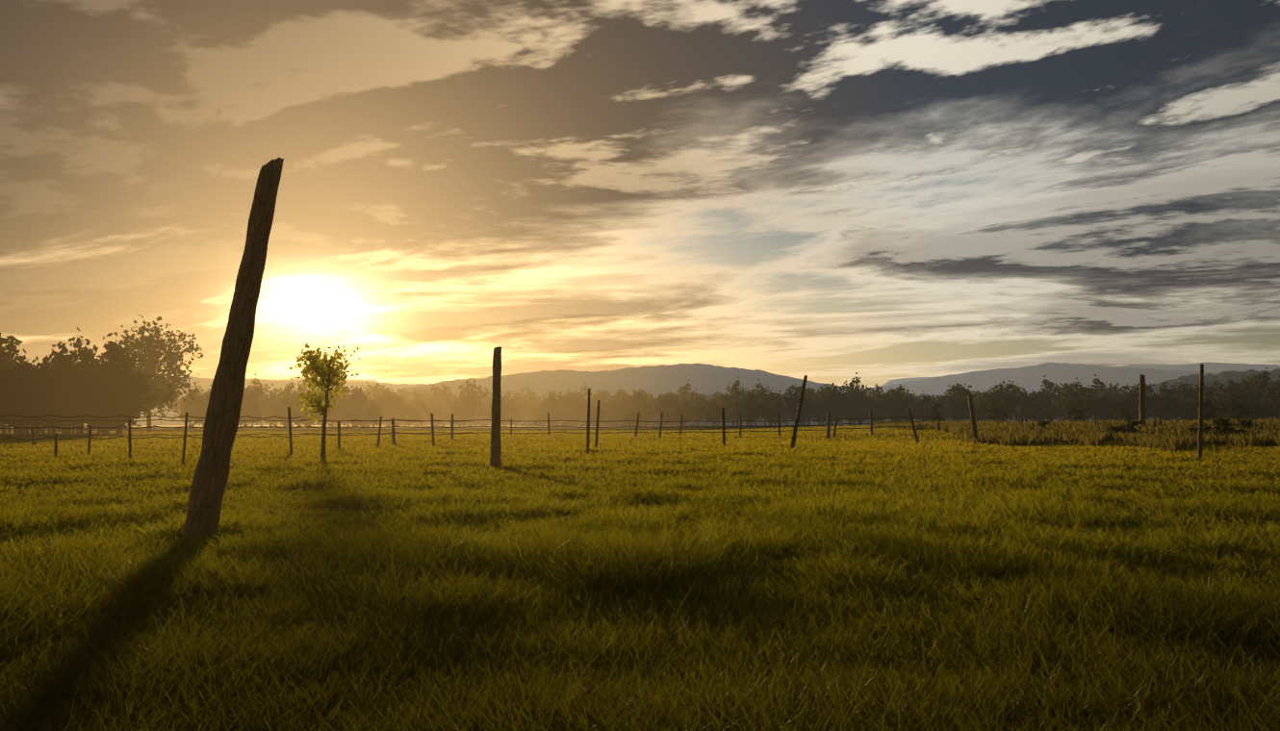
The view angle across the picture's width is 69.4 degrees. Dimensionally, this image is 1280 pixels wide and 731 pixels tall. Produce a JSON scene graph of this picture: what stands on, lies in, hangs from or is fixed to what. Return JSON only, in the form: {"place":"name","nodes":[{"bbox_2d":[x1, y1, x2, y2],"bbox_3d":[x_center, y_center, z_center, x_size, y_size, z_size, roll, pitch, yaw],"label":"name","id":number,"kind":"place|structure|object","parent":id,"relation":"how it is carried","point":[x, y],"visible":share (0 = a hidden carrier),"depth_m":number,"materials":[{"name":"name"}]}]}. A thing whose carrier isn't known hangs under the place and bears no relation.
{"place":"outdoors","nodes":[
{"label":"outdoors","id":0,"kind":"place"},
{"bbox_2d":[6,376,426,425],"bbox_3d":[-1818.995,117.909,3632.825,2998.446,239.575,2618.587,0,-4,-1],"label":"hill","id":1,"kind":"structure","parent":0,"point":[204,383],"depth_m":4050.77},
{"bbox_2d":[358,363,871,426],"bbox_3d":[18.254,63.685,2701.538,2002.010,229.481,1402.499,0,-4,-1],"label":"hill","id":2,"kind":"structure","parent":0,"point":[655,381],"depth_m":2932.86,"materials":[{"name":"grey"}]},
{"bbox_2d":[0,425,1279,730],"bbox_3d":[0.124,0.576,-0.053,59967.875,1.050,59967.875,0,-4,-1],"label":"meadow ground","id":3,"kind":"structure","parent":0,"point":[701,429],"depth_m":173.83,"materials":[{"name":"green plant"}]},
{"bbox_2d":[0,332,51,368],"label":"tree","id":4,"kind":"object","parent":3,"relation":"on","point":[12,343],"visible":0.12,"depth_m":89.89,"materials":[{"name":"green plant"}]},
{"bbox_2d":[0,347,61,435],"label":"tree","id":5,"kind":"object","parent":3,"relation":"on","point":[27,372],"visible":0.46,"depth_m":83.46,"materials":[{"name":"green plant"}]},
{"bbox_2d":[1,367,68,435],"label":"tree","id":6,"kind":"object","parent":3,"relation":"on","point":[39,374],"visible":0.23,"depth_m":84.62,"materials":[{"name":"green plant"}]},
{"bbox_2d":[26,346,107,435],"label":"tree","id":7,"kind":"object","parent":3,"relation":"on","point":[61,361],"visible":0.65,"depth_m":87.60,"materials":[{"name":"green plant"}]},
{"bbox_2d":[42,327,126,435],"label":"tree","id":8,"kind":"object","parent":3,"relation":"on","point":[85,352],"visible":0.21,"depth_m":91.79,"materials":[{"name":"green plant"}]},
{"bbox_2d":[73,344,140,434],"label":"tree","id":9,"kind":"object","parent":3,"relation":"on","point":[92,355],"visible":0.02,"depth_m":100.38,"materials":[{"name":"green plant"}]},
{"bbox_2d":[85,363,141,435],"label":"tree","id":10,"kind":"object","parent":3,"relation":"on","point":[107,430],"visible":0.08,"depth_m":94.67,"materials":[{"name":"green plant"}]},
{"bbox_2d":[74,332,177,435],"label":"tree","id":11,"kind":"object","parent":3,"relation":"on","point":[127,396],"visible":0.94,"depth_m":88.99,"materials":[{"name":"green plant"}]},
{"bbox_2d":[94,314,204,432],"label":"tree","id":12,"kind":"object","parent":3,"relation":"on","point":[148,347],"visible":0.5,"depth_m":126.44,"materials":[{"name":"green plant"}]},
{"bbox_2d":[167,382,207,430],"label":"tree","id":13,"kind":"object","parent":3,"relation":"on","point":[179,407],"visible":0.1,"depth_m":226.72,"materials":[{"name":"green plant"}]},
{"bbox_2d":[178,388,201,430],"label":"tree","id":14,"kind":"object","parent":3,"relation":"on","point":[190,409],"visible":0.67,"depth_m":198.23,"materials":[{"name":"green plant"}]},
{"bbox_2d":[193,391,209,427],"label":"tree","id":15,"kind":"object","parent":3,"relation":"on","point":[200,407],"visible":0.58,"depth_m":186.42,"materials":[{"name":"green plant"}]},
{"bbox_2d":[181,157,283,547],"bbox_3d":[-3.526,-0.054,8.021,0.309,3.724,0.286,8,-7,-1],"label":"leaning post","id":16,"kind":"object","parent":3,"relation":"on","point":[211,475],"visible":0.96,"depth_m":7.93,"materials":[{"name":"brown wood"}]},
{"bbox_2d":[239,385,271,430],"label":"tree","id":17,"kind":"object","parent":3,"relation":"on","point":[251,405],"visible":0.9,"depth_m":191.34,"materials":[{"name":"green plant"}]},
{"bbox_2d":[258,395,282,430],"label":"tree","id":18,"kind":"object","parent":3,"relation":"on","point":[276,397],"visible":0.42,"depth_m":218.85,"materials":[{"name":"green plant"}]},
{"bbox_2d":[265,378,298,430],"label":"tree","id":19,"kind":"object","parent":3,"relation":"on","point":[289,388],"visible":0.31,"depth_m":215.19,"materials":[{"name":"green plant"}]},
{"bbox_2d":[271,397,302,430],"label":"tree","id":20,"kind":"object","parent":3,"relation":"on","point":[283,404],"visible":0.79,"depth_m":193.40,"materials":[{"name":"green plant"}]},
{"bbox_2d":[280,391,311,430],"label":"tree","id":21,"kind":"object","parent":3,"relation":"on","point":[294,396],"visible":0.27,"depth_m":204.54,"materials":[{"name":"green plant"}]},
{"bbox_2d":[301,388,340,430],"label":"tree","id":22,"kind":"object","parent":3,"relation":"on","point":[319,417],"visible":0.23,"depth_m":191.22,"materials":[{"name":"green plant"}]},
{"bbox_2d":[282,341,360,460],"bbox_3d":[-8.949,1.083,26.365,2.006,3.550,2.250,2,-4,-32],"label":"young tree","id":23,"kind":"object","parent":3,"relation":"on","point":[323,370],"visible":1,"depth_m":26.18,"materials":[{"name":"green plant"}]},
{"bbox_2d":[332,384,375,430],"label":"tree","id":24,"kind":"object","parent":3,"relation":"on","point":[354,400],"visible":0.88,"depth_m":203.72,"materials":[{"name":"green plant"}]},
{"bbox_2d":[364,397,384,430],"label":"tree","id":25,"kind":"object","parent":3,"relation":"on","point":[376,415],"visible":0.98,"depth_m":202.88,"materials":[{"name":"green plant"}]},
{"bbox_2d":[360,382,396,427],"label":"tree","id":26,"kind":"object","parent":3,"relation":"on","point":[375,390],"visible":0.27,"depth_m":344.09,"materials":[{"name":"green plant"}]},
{"bbox_2d":[376,385,406,429],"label":"tree","id":27,"kind":"object","parent":3,"relation":"on","point":[388,407],"visible":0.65,"depth_m":267.70,"materials":[{"name":"green plant"}]},
{"bbox_2d":[382,395,410,429],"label":"tree","id":28,"kind":"object","parent":3,"relation":"on","point":[400,416],"visible":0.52,"depth_m":270.31,"materials":[{"name":"green plant"}]},
{"bbox_2d":[403,399,435,429],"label":"tree","id":29,"kind":"object","parent":3,"relation":"on","point":[416,414],"visible":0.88,"depth_m":269.16,"materials":[{"name":"green plant"}]},
{"bbox_2d":[417,384,460,426],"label":"tree","id":30,"kind":"object","parent":3,"relation":"on","point":[434,400],"visible":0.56,"depth_m":321.47,"materials":[{"name":"green plant"}]},
{"bbox_2d":[442,402,475,429],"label":"tree","id":31,"kind":"object","parent":3,"relation":"on","point":[454,411],"visible":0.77,"depth_m":273.33,"materials":[{"name":"green plant"}]},
{"bbox_2d":[0,414,928,440],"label":"fence wires","id":32,"kind":"object","parent":3,"relation":"on","point":[300,426],"visible":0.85,"depth_m":54.87,"materials":[{"name":"grey metal"}]},
{"bbox_2d":[454,380,488,429],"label":"tree","id":33,"kind":"object","parent":3,"relation":"on","point":[470,401],"visible":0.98,"depth_m":273.81,"materials":[{"name":"green plant"}]},
{"bbox_2d":[489,346,501,469],"bbox_3d":[-3.337,1.107,21.509,0.261,3.101,0.266,1,-4,-1],"label":"field post","id":34,"kind":"object","parent":3,"relation":"on","point":[495,450],"visible":0.92,"depth_m":21.44,"materials":[{"name":"brown wood"}]},
{"bbox_2d":[485,399,512,423],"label":"tree","id":35,"kind":"object","parent":3,"relation":"on","point":[503,412],"visible":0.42,"depth_m":273.64,"materials":[{"name":"green plant"}]},
{"bbox_2d":[485,396,519,429],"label":"tree","id":36,"kind":"object","parent":3,"relation":"on","point":[508,404],"visible":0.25,"depth_m":276.94,"materials":[{"name":"green plant"}]},
{"bbox_2d":[485,390,526,427],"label":"tree","id":37,"kind":"object","parent":3,"relation":"on","point":[513,398],"visible":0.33,"depth_m":316.17,"materials":[{"name":"green plant"}]},
{"bbox_2d":[519,394,541,427],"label":"tree","id":38,"kind":"object","parent":3,"relation":"on","point":[530,416],"visible":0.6,"depth_m":340.93,"materials":[{"name":"green plant"}]},
{"bbox_2d":[514,383,546,427],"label":"tree","id":39,"kind":"object","parent":3,"relation":"on","point":[529,395],"visible":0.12,"depth_m":375.03,"materials":[{"name":"green plant"}]},
{"bbox_2d":[538,389,570,429],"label":"tree","id":40,"kind":"object","parent":3,"relation":"on","point":[551,404],"visible":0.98,"depth_m":296.75,"materials":[{"name":"green plant"}]},
{"bbox_2d":[555,389,587,428],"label":"tree","id":41,"kind":"object","parent":3,"relation":"on","point":[571,415],"visible":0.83,"depth_m":306.10,"materials":[{"name":"green plant"}]},
{"bbox_2d":[586,388,590,454],"bbox_3d":[-1.700,1.983,30.431,0.108,2.456,0.107,2,-4,-1],"label":"fence post","id":42,"kind":"object","parent":3,"relation":"on","point":[588,427],"visible":0.9,"depth_m":30.39,"materials":[{"name":"brown wood"}]},
{"bbox_2d":[575,382,604,425],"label":"tree","id":43,"kind":"object","parent":3,"relation":"on","point":[592,399],"visible":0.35,"depth_m":328.01,"materials":[{"name":"green plant"}]},
{"bbox_2d":[589,404,609,425],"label":"tree","id":44,"kind":"object","parent":3,"relation":"on","point":[593,416],"visible":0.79,"depth_m":283.24,"materials":[{"name":"green plant"}]},
{"bbox_2d":[599,385,634,428],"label":"tree","id":45,"kind":"object","parent":3,"relation":"on","point":[612,404],"visible":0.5,"depth_m":323.00,"materials":[{"name":"green plant"}]},
{"bbox_2d":[616,387,659,428],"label":"tree","id":46,"kind":"object","parent":3,"relation":"on","point":[637,397],"visible":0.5,"depth_m":304.24,"materials":[{"name":"green plant"}]},
{"bbox_2d":[632,400,656,428],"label":"tree","id":47,"kind":"object","parent":3,"relation":"on","point":[644,415],"visible":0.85,"depth_m":298.63,"materials":[{"name":"green plant"}]},
{"bbox_2d":[650,392,682,427],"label":"tree","id":48,"kind":"object","parent":3,"relation":"on","point":[667,404],"visible":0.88,"depth_m":286.33,"materials":[{"name":"green plant"}]},
{"bbox_2d":[669,400,695,428],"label":"tree","id":49,"kind":"object","parent":3,"relation":"on","point":[683,407],"visible":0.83,"depth_m":287.17,"materials":[{"name":"green plant"}]},
{"bbox_2d":[686,394,707,426],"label":"tree","id":50,"kind":"object","parent":3,"relation":"on","point":[698,415],"visible":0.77,"depth_m":295.52,"materials":[{"name":"green plant"}]},
{"bbox_2d":[697,400,725,427],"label":"tree","id":51,"kind":"object","parent":3,"relation":"on","point":[710,417],"visible":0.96,"depth_m":274.27,"materials":[{"name":"green plant"}]},
{"bbox_2d":[716,376,748,426],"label":"tree","id":52,"kind":"object","parent":3,"relation":"on","point":[734,388],"visible":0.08,"depth_m":329.04,"materials":[{"name":"green plant"}]},
{"bbox_2d":[719,384,753,426],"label":"tree","id":53,"kind":"object","parent":3,"relation":"on","point":[735,409],"visible":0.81,"depth_m":286.88,"materials":[{"name":"green plant"}]},
{"bbox_2d":[739,392,759,425],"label":"tree","id":54,"kind":"object","parent":3,"relation":"on","point":[749,414],"visible":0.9,"depth_m":281.38,"materials":[{"name":"green plant"}]},
{"bbox_2d":[748,389,789,426],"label":"tree","id":55,"kind":"object","parent":3,"relation":"on","point":[777,405],"visible":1,"depth_m":277.15,"materials":[{"name":"green plant"}]},
{"bbox_2d":[775,383,812,416],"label":"tree","id":56,"kind":"object","parent":3,"relation":"on","point":[786,398],"visible":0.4,"depth_m":292.50,"materials":[{"name":"green plant"}]},
{"bbox_2d":[790,375,807,449],"bbox_3d":[6.221,1.964,36.307,0.176,3.226,0.218,11,-2,-1],"label":"fence post","id":57,"kind":"object","parent":3,"relation":"on","point":[794,435],"visible":0.96,"depth_m":36.26,"materials":[{"name":"brown wood"}]},
{"bbox_2d":[789,392,815,424],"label":"tree","id":58,"kind":"object","parent":3,"relation":"on","point":[795,401],"visible":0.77,"depth_m":286.47,"materials":[{"name":"green plant"}]},
{"bbox_2d":[813,383,851,419],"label":"tree","id":59,"kind":"object","parent":3,"relation":"on","point":[835,410],"visible":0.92,"depth_m":303.62,"materials":[{"name":"green plant"}]},
{"bbox_2d":[833,372,870,425],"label":"tree","id":60,"kind":"object","parent":3,"relation":"on","point":[857,391],"visible":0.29,"depth_m":308.95,"materials":[{"name":"green plant"}]},
{"bbox_2d":[843,392,872,425],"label":"tree","id":61,"kind":"object","parent":3,"relation":"on","point":[858,406],"visible":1,"depth_m":295.92,"materials":[{"name":"green plant"}]},
{"bbox_2d":[866,393,890,422],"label":"tree","id":62,"kind":"object","parent":3,"relation":"on","point":[879,414],"visible":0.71,"depth_m":302.35,"materials":[{"name":"green plant"}]},
{"bbox_2d":[877,390,911,421],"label":"tree","id":63,"kind":"object","parent":3,"relation":"on","point":[894,404],"visible":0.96,"depth_m":293.39,"materials":[{"name":"green plant"}]},
{"bbox_2d":[883,384,915,416],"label":"tree","id":64,"kind":"object","parent":3,"relation":"on","point":[906,399],"visible":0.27,"depth_m":295.99,"materials":[{"name":"green plant"}]},
{"bbox_2d":[912,393,944,420],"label":"tree","id":65,"kind":"object","parent":3,"relation":"on","point":[925,402],"visible":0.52,"depth_m":283.10,"materials":[{"name":"green plant"}]},
{"bbox_2d":[925,402,947,422],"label":"tree","id":66,"kind":"object","parent":3,"relation":"on","point":[933,411],"visible":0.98,"depth_m":166.78,"materials":[{"name":"green plant"}]},
{"bbox_2d":[941,384,982,421],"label":"tree","id":67,"kind":"object","parent":3,"relation":"on","point":[960,409],"visible":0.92,"depth_m":274.97,"materials":[{"name":"green plant"}]},
{"bbox_2d":[967,394,979,443],"bbox_3d":[16.552,2.821,45.859,0.275,2.817,0.257,-6,-6,-2],"label":"fence post","id":68,"kind":"object","parent":3,"relation":"on","point":[973,418],"visible":0.88,"depth_m":45.79,"materials":[{"name":"brown wood"}]},
{"bbox_2d":[972,390,1000,422],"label":"tree","id":69,"kind":"object","parent":3,"relation":"on","point":[981,412],"visible":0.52,"depth_m":285.92,"materials":[{"name":"green plant"}]},
{"bbox_2d":[981,397,1008,422],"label":"tree","id":70,"kind":"object","parent":3,"relation":"on","point":[992,410],"visible":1,"depth_m":158.72,"materials":[{"name":"green plant"}]},
{"bbox_2d":[981,381,1026,422],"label":"tree","id":71,"kind":"object","parent":3,"relation":"on","point":[1011,401],"visible":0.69,"depth_m":262.06,"materials":[{"name":"green plant"}]},
{"bbox_2d":[1017,394,1048,421],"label":"tree","id":72,"kind":"object","parent":3,"relation":"on","point":[1035,408],"visible":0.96,"depth_m":256.90,"materials":[{"name":"green plant"}]},
{"bbox_2d":[1026,384,1057,420],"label":"tree","id":73,"kind":"object","parent":3,"relation":"on","point":[1043,396],"visible":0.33,"depth_m":271.86,"materials":[{"name":"green plant"}]},
{"bbox_2d":[1026,375,1070,420],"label":"tree","id":74,"kind":"object","parent":3,"relation":"on","point":[1045,382],"visible":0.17,"depth_m":315.38,"materials":[{"name":"green plant"}]},
{"bbox_2d":[1039,399,1060,421],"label":"tree","id":75,"kind":"object","parent":3,"relation":"on","point":[1047,412],"visible":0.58,"depth_m":268.65,"materials":[{"name":"green plant"}]},
{"bbox_2d":[1048,383,1096,421],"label":"tree","id":76,"kind":"object","parent":3,"relation":"on","point":[1061,404],"visible":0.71,"depth_m":251.81,"materials":[{"name":"green plant"}]},
{"bbox_2d":[1062,399,1088,422],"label":"tree","id":77,"kind":"object","parent":3,"relation":"on","point":[1079,414],"visible":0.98,"depth_m":152.91,"materials":[{"name":"green plant"}]},
{"bbox_2d":[872,416,1279,452],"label":"dry grass bank","id":78,"kind":"structure","parent":3,"relation":"on","point":[1171,435],"depth_m":53.86,"materials":[{"name":"plant"}]},
{"bbox_2d":[1065,377,1102,421],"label":"tree","id":79,"kind":"object","parent":3,"relation":"on","point":[1092,399],"visible":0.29,"depth_m":259.59,"materials":[{"name":"green plant"}]},
{"bbox_2d":[1091,374,1120,420],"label":"tree","id":80,"kind":"object","parent":3,"relation":"on","point":[1103,386],"visible":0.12,"depth_m":330.50,"materials":[{"name":"green plant"}]},
{"bbox_2d":[1095,389,1117,420],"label":"tree","id":81,"kind":"object","parent":3,"relation":"on","point":[1104,414],"visible":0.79,"depth_m":254.81,"materials":[{"name":"green plant"}]},
{"bbox_2d":[1102,389,1139,419],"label":"tree","id":82,"kind":"object","parent":3,"relation":"on","point":[1112,407],"visible":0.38,"depth_m":249.32,"materials":[{"name":"green plant"}]},
{"bbox_2d":[1113,406,1134,421],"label":"tree","id":83,"kind":"object","parent":3,"relation":"on","point":[1125,414],"visible":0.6,"depth_m":150.01,"materials":[{"name":"green plant"}]},
{"bbox_2d":[1105,418,1154,435],"bbox_3d":[29.764,4.014,56.330,2.805,1.677,2.924,3,-5,-37],"label":"bush","id":84,"kind":"object","parent":3,"relation":"on","point":[1129,427],"visible":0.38,"depth_m":56.14,"materials":[{"name":"green plant"}]},
{"bbox_2d":[1121,388,1154,420],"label":"tree","id":85,"kind":"object","parent":3,"relation":"on","point":[1135,397],"visible":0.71,"depth_m":244.92,"materials":[{"name":"green plant"}]},
{"bbox_2d":[1139,374,1146,427],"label":"fence post","id":86,"kind":"object","parent":3,"relation":"on","point":[1142,397],"visible":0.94,"depth_m":67.51,"materials":[{"name":"brown wood"}]},
{"bbox_2d":[1145,378,1184,420],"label":"tree","id":87,"kind":"object","parent":3,"relation":"on","point":[1164,411],"visible":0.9,"depth_m":250.10,"materials":[{"name":"green plant"}]},
{"bbox_2d":[1164,378,1205,420],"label":"tree","id":88,"kind":"object","parent":3,"relation":"on","point":[1185,390],"visible":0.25,"depth_m":299.21,"materials":[{"name":"green plant"}]},
{"bbox_2d":[1184,398,1198,420],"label":"tree","id":89,"kind":"object","parent":3,"relation":"on","point":[1191,412],"visible":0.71,"depth_m":248.03,"materials":[{"name":"green plant"}]},
{"bbox_2d":[1197,363,1203,460],"bbox_3d":[14.728,1.376,24.289,0.254,2.852,0.117,-2,-4,23],"label":"fence post","id":90,"kind":"object","parent":3,"relation":"on","point":[1200,428],"visible":0.9,"depth_m":24.26,"materials":[{"name":"brown wood"}]},
{"bbox_2d":[1196,392,1217,420],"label":"tree","id":91,"kind":"object","parent":3,"relation":"on","point":[1207,404],"visible":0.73,"depth_m":139.30,"materials":[{"name":"green plant"}]},
{"bbox_2d":[1185,415,1248,436],"bbox_3d":[31.583,3.617,50.641,2.917,1.744,3.041,-3,-4,35],"label":"bush","id":92,"kind":"object","parent":3,"relation":"on","point":[1222,423],"visible":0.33,"depth_m":50.41,"materials":[{"name":"green plant"}]},
{"bbox_2d":[1207,376,1257,418],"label":"tree","id":93,"kind":"object","parent":3,"relation":"on","point":[1235,388],"visible":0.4,"depth_m":244.90,"materials":[{"name":"green plant"}]},
{"bbox_2d":[1214,390,1255,420],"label":"tree","id":94,"kind":"object","parent":3,"relation":"on","point":[1236,413],"visible":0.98,"depth_m":140.52,"materials":[{"name":"green plant"}]},
{"bbox_2d":[1243,367,1277,399],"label":"tree","id":95,"kind":"object","parent":3,"relation":"on","point":[1264,377],"visible":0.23,"depth_m":280.73,"materials":[{"name":"green plant"}]},
{"bbox_2d":[1250,396,1279,420],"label":"tree","id":96,"kind":"object","parent":3,"relation":"on","point":[1271,412],"visible":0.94,"depth_m":229.41,"materials":[{"name":"green plant"}]},
{"bbox_2d":[1262,375,1279,420],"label":"tree","id":97,"kind":"object","parent":3,"relation":"on","point":[1269,392],"visible":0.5,"depth_m":261.98,"materials":[{"name":"green plant"}]},
{"bbox_2d":[0,0,1279,388],"label":"sky","id":98,"kind":"structure","parent":0,"point":[827,192],"materials":[{"name":"grey"}]},
{"bbox_2d":[518,391,1028,426],"bbox_3d":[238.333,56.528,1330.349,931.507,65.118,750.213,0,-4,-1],"label":"hill","id":99,"kind":"structure","parent":0,"point":[708,397],"depth_m":1172.03,"materials":[{"name":"green plant"}]},
{"bbox_2d":[870,362,1219,397],"bbox_3d":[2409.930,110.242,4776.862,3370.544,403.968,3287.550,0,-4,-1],"label":"hill","id":100,"kind":"structure","parent":0,"point":[1028,378],"depth_m":5225.04,"materials":[{"name":"grey"}]},
{"bbox_2d":[883,362,1279,385],"bbox_3d":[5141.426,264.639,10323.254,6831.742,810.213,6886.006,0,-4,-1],"label":"hill","id":101,"kind":"structure","parent":0,"point":[1216,367],"depth_m":11051.80,"materials":[{"name":"grey"}]},
{"bbox_2d":[1112,368,1279,421],"bbox_3d":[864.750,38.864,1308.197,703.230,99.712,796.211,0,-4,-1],"label":"hill","id":102,"kind":"structure","parent":0,"point":[1223,376],"depth_m":1455.06,"materials":[{"name":"grey"}]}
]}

